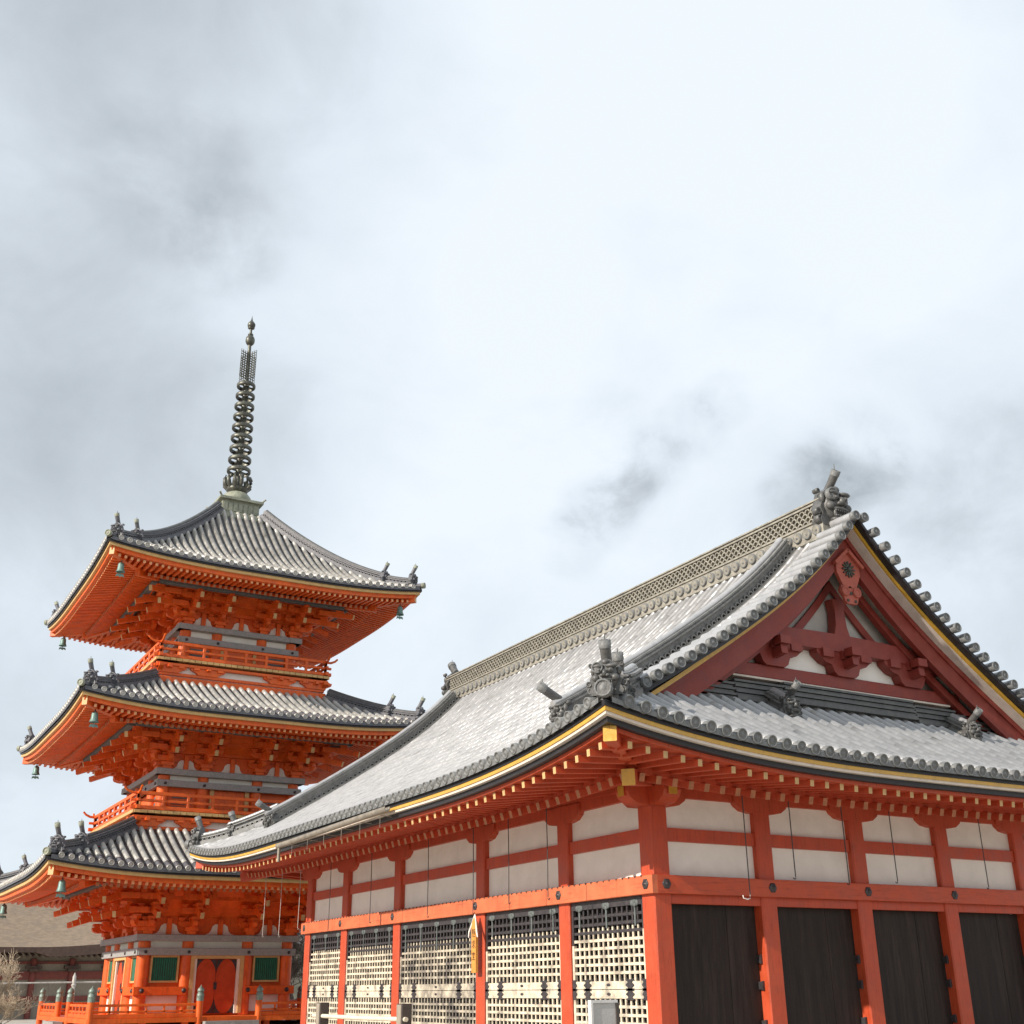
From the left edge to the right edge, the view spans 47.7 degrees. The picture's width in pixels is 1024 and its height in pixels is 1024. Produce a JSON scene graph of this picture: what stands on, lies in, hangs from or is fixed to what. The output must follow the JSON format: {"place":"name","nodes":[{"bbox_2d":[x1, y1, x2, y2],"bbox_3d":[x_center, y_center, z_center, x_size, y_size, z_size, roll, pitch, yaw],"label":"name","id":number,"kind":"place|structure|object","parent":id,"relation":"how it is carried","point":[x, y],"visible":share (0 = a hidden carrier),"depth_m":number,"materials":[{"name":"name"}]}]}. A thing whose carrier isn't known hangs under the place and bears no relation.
{"place":"outdoors","nodes":[
{"label":"outdoors","id":0,"kind":"place"},
{"bbox_2d":[0,902,105,1019],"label":"bark roofed hall","id":1,"kind":"structure","parent":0,"point":[45,943],"depth_m":76.02,"materials":[{"name":"brown wood"}]},
{"bbox_2d":[0,1004,296,1023],"bbox_3d":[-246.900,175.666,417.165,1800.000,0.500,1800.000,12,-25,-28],"label":"ground","id":2,"kind":"structure","parent":0,"point":[23,1021],"depth_m":68.42,"materials":[{"name":"beige stone"}]},
{"bbox_2d":[0,947,47,1023],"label":"plum tree","id":3,"kind":"object","parent":2,"relation":"on","point":[7,1004],"visible":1,"depth_m":27.09,"materials":[{"name":"grey plant"}]},
{"bbox_2d":[3,973,101,1002],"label":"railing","id":4,"kind":"object","parent":2,"relation":"on","point":[73,984],"visible":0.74,"depth_m":66.95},
{"bbox_2d":[0,317,425,1023],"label":"pagoda","id":5,"kind":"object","parent":2,"relation":"on","point":[230,609],"visible":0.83,"depth_m":39.96,"materials":[{"name":"wood"}]},
{"bbox_2d":[0,903,6,918],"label":"wind bell","id":6,"kind":"object","parent":5,"relation":"hanging from","point":[3,910],"visible":0.95,"depth_m":42.88,"materials":[{"name":"metal"}]},
{"bbox_2d":[31,764,39,778],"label":"wind bell","id":7,"kind":"object","parent":5,"relation":"hanging from","point":[36,770],"visible":0.96,"depth_m":44.68,"materials":[{"name":"teal metal"}]},
{"bbox_2d":[56,877,65,897],"bbox_3d":[-13.125,10.864,33.792,0.304,0.750,0.304,12,-25,-28],"label":"wind bell","id":8,"kind":"object","parent":5,"relation":"hanging from","point":[61,885],"visible":1,"depth_m":33.70,"materials":[{"name":"teal metal"}]},
{"bbox_2d":[59,637,65,649],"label":"wind bell","id":9,"kind":"object","parent":5,"relation":"hanging from","point":[62,644],"visible":0.97,"depth_m":46.52,"materials":[{"name":"teal metal"}]},
{"bbox_2d":[89,709,98,727],"bbox_3d":[-13.036,6.369,36.195,0.304,0.750,0.304,12,-25,-28],"label":"wind bell","id":10,"kind":"object","parent":5,"relation":"hanging from","point":[94,717],"visible":1,"depth_m":36.10,"materials":[{"name":"teal metal"}]},
{"bbox_2d":[107,959,112,983],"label":"window","id":11,"kind":"structure","parent":5,"relation":"in","point":[110,960],"depth_m":40.65,"materials":[{"name":"paint"}]},
{"bbox_2d":[113,961,122,1013],"bbox_3d":[-13.260,16.051,39.138,0.110,1.650,0.670,12,-25,-28],"label":"door","id":12,"kind":"structure","parent":5,"relation":"in","point":[120,965],"depth_m":39.16,"materials":[{"name":"paint"}]},
{"bbox_2d":[116,560,124,576],"bbox_3d":[-12.983,1.804,38.480,0.304,0.750,0.304,12,-25,-28],"label":"wind bell","id":13,"kind":"object","parent":5,"relation":"hanging from","point":[120,569],"visible":1,"depth_m":38.39,"materials":[{"name":"teal metal"}]},
{"bbox_2d":[117,961,124,1013],"bbox_3d":[-12.926,15.828,38.602,0.110,1.650,0.670,12,-25,-28],"label":"door","id":14,"kind":"structure","parent":5,"relation":"in","point":[123,961],"depth_m":38.83,"materials":[{"name":"paint"}]},
{"bbox_2d":[129,956,136,982],"bbox_3d":[-12.246,14.906,37.703,0.100,0.860,1.140,12,-25,-28],"label":"window","id":15,"kind":"structure","parent":5,"relation":"in","point":[132,975],"depth_m":37.90,"materials":[{"name":"paint"}]},
{"bbox_2d":[148,955,179,982],"bbox_3d":[-11.250,14.795,37.458,1.140,0.860,0.100,12,-25,-28],"label":"window","id":16,"kind":"structure","parent":5,"relation":"in","point":[163,968],"depth_m":37.45,"materials":[{"name":"paint"}]},
{"bbox_2d":[193,959,216,1013],"bbox_3d":[-10.059,15.508,37.896,0.670,1.650,0.110,12,-25,-28],"label":"door","id":17,"kind":"structure","parent":5,"relation":"in","point":[206,968],"depth_m":37.92,"materials":[{"name":"paint"}]},
{"bbox_2d":[213,959,236,1012],"bbox_3d":[-9.478,15.629,38.207,0.670,1.650,0.110,12,-25,-28],"label":"door","id":18,"kind":"structure","parent":5,"relation":"in","point":[223,1002],"depth_m":38.18,"materials":[{"name":"paint"}]},
{"bbox_2d":[214,791,243,814],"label":"door","id":19,"kind":"structure","parent":5,"relation":"in","point":[216,793],"depth_m":40.37,"materials":[{"name":"orange paint"}]},
{"bbox_2d":[226,652,251,663],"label":"door","id":20,"kind":"structure","parent":5,"relation":"in","point":[228,653],"depth_m":42.61,"materials":[{"name":"orange paint"}]},
{"bbox_2d":[251,956,279,981],"bbox_3d":[-8.302,15.411,39.037,1.140,0.860,0.100,12,-25,-28],"label":"window","id":21,"kind":"structure","parent":5,"relation":"in","point":[264,968],"depth_m":39.03,"materials":[{"name":"paint"}]},
{"bbox_2d":[396,604,403,618],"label":"wind bell","id":22,"kind":"object","parent":5,"relation":"hanging from","point":[399,613],"visible":1,"depth_m":43.11,"materials":[{"name":"teal metal"}]},
{"bbox_2d":[290,929,303,984],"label":"bare tree","id":23,"kind":"object","parent":2,"relation":"on","point":[298,955],"depth_m":52.52,"materials":[{"name":"plant"}]},
{"bbox_2d":[289,930,304,1020],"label":"bare shrub","id":24,"kind":"object","parent":2,"relation":"on","point":[295,966],"visible":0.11,"depth_m":47.36,"materials":[{"name":"plant"}]},
{"bbox_2d":[311,1002,411,1023],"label":"barrier rail","id":25,"kind":"object","parent":2,"relation":"on","point":[322,1015],"visible":1,"depth_m":20.47,"materials":[{"name":"white wood"}]},
{"bbox_2d":[184,463,1023,1023],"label":"temple hall","id":26,"kind":"structure","parent":2,"relation":"on","point":[816,663],"depth_m":20.94,"materials":[{"name":"red wood"}]},
{"bbox_2d":[262,876,266,936],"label":"hanging rod","id":27,"kind":"object","parent":26,"relation":"hanging from","point":[264,907],"visible":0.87,"depth_m":31.05,"materials":[{"name":"grey metal"}]},
{"bbox_2d":[278,874,282,936],"bbox_3d":[-5.990,10.148,30.049,0.048,1.666,0.022,12,-25,-28],"label":"hanging rod","id":28,"kind":"object","parent":26,"relation":"hanging from","point":[280,907],"visible":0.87,"depth_m":30.00,"materials":[{"name":"grey metal"}]},
{"bbox_2d":[297,872,300,929],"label":"hanging rod","id":29,"kind":"object","parent":26,"relation":"hanging from","point":[299,900],"visible":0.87,"depth_m":28.93,"materials":[{"name":"grey metal"}]},
{"bbox_2d":[327,862,331,931],"bbox_3d":[-4.281,9.009,27.302,0.048,1.676,0.022,12,-25,-28],"label":"hanging rod","id":30,"kind":"object","parent":26,"relation":"hanging from","point":[329,899],"visible":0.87,"depth_m":27.23,"materials":[{"name":"grey metal"}]},
{"bbox_2d":[369,857,371,922],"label":"hanging rod","id":31,"kind":"object","parent":26,"relation":"hanging from","point":[370,891],"visible":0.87,"depth_m":25.36,"materials":[{"name":"grey metal"}]},
{"bbox_2d":[427,839,428,917],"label":"hanging rod","id":32,"kind":"object","parent":26,"relation":"hanging from","point":[428,877],"visible":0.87,"depth_m":23.11,"materials":[{"name":"grey metal"}]},
{"bbox_2d":[468,914,477,972],"bbox_3d":[-0.741,8.390,22.539,0.084,1.066,0.386,12,-25,-28],"label":"wooden plaque","id":33,"kind":"object","parent":26,"relation":"hanging from","point":[473,928],"visible":1,"depth_m":22.50,"materials":[{"name":"yellow wood"}]},
{"bbox_2d":[472,828,474,913],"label":"hanging rod","id":34,"kind":"object","parent":26,"relation":"hanging from","point":[473,864],"visible":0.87,"depth_m":21.58,"materials":[{"name":"grey metal"}]},
{"bbox_2d":[508,819,510,903],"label":"hanging rod","id":35,"kind":"object","parent":26,"relation":"hanging from","point":[508,861],"visible":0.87,"depth_m":20.49,"materials":[{"name":"black metal"}]},
{"bbox_2d":[546,808,549,899],"bbox_3d":[0.602,5.695,19.478,0.048,1.576,0.022,12,-25,-28],"label":"hanging rod","id":36,"kind":"object","parent":26,"relation":"hanging from","point":[547,853],"visible":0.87,"depth_m":19.45,"materials":[{"name":"black metal"}]},
{"bbox_2d":[671,904,767,1023],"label":"board door","id":37,"kind":"structure","parent":26,"relation":"in","point":[717,959],"depth_m":18.61,"materials":[{"name":"black wood"}]},
{"bbox_2d":[741,795,750,899],"bbox_3d":[3.637,5.255,18.284,0.164,1.648,0.022,12,-25,-28],"label":"hanging rod","id":38,"kind":"object","parent":26,"relation":"hanging from","point":[746,850],"visible":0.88,"depth_m":18.27,"materials":[{"name":"black metal"}]},
{"bbox_2d":[788,801,795,878],"bbox_3d":[4.529,5.286,18.826,0.063,1.313,0.022,12,-25,-28],"label":"hanging rod","id":39,"kind":"object","parent":26,"relation":"hanging from","point":[792,841],"visible":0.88,"depth_m":18.81,"materials":[{"name":"black metal"}]},
{"bbox_2d":[777,907,867,1023],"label":"board door","id":40,"kind":"structure","parent":26,"relation":"in","point":[822,985],"depth_m":19.62,"materials":[{"name":"black wood"}]},
{"bbox_2d":[840,807,849,884],"bbox_3d":[5.544,5.521,19.360,0.063,1.363,0.022,12,-25,-28],"label":"hanging rod","id":41,"kind":"object","parent":26,"relation":"hanging from","point":[845,847],"visible":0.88,"depth_m":19.33,"materials":[{"name":"black metal"}]},
{"bbox_2d":[888,811,897,882],"bbox_3d":[6.523,5.698,19.896,0.063,1.303,0.022,12,-25,-28],"label":"hanging rod","id":42,"kind":"object","parent":26,"relation":"hanging from","point":[893,847],"visible":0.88,"depth_m":19.88,"materials":[{"name":"black metal"}]},
{"bbox_2d":[872,910,957,1023],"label":"board door","id":43,"kind":"structure","parent":26,"relation":"in","point":[915,984],"depth_m":20.64,"materials":[{"name":"black wood"}]},
{"bbox_2d":[977,819,988,888],"bbox_3d":[8.500,6.125,20.949,0.063,1.333,0.022,12,-25,-28],"label":"hanging rod","id":44,"kind":"object","parent":26,"relation":"hanging from","point":[983,854],"visible":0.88,"depth_m":20.93,"materials":[{"name":"black metal"}]},
{"bbox_2d":[959,913,1023,1023],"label":"board door","id":45,"kind":"structure","parent":26,"relation":"in","point":[993,952],"depth_m":21.65,"materials":[{"name":"black wood"}]},
{"bbox_2d":[588,1000,619,1023],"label":"sign board","id":46,"kind":"object","parent":2,"relation":"on","point":[603,1011],"visible":1,"depth_m":15.15,"materials":[{"name":"grey metal"}]},
{"bbox_2d":[291,944,302,998],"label":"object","id":47,"kind":"structure","parent":0,"point":[296,986],"depth_m":170.14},
{"bbox_2d":[0,0,1023,935],"label":"sky","id":48,"kind":"structure","parent":0,"point":[555,306],"materials":[{"name":"white"}]}
]}

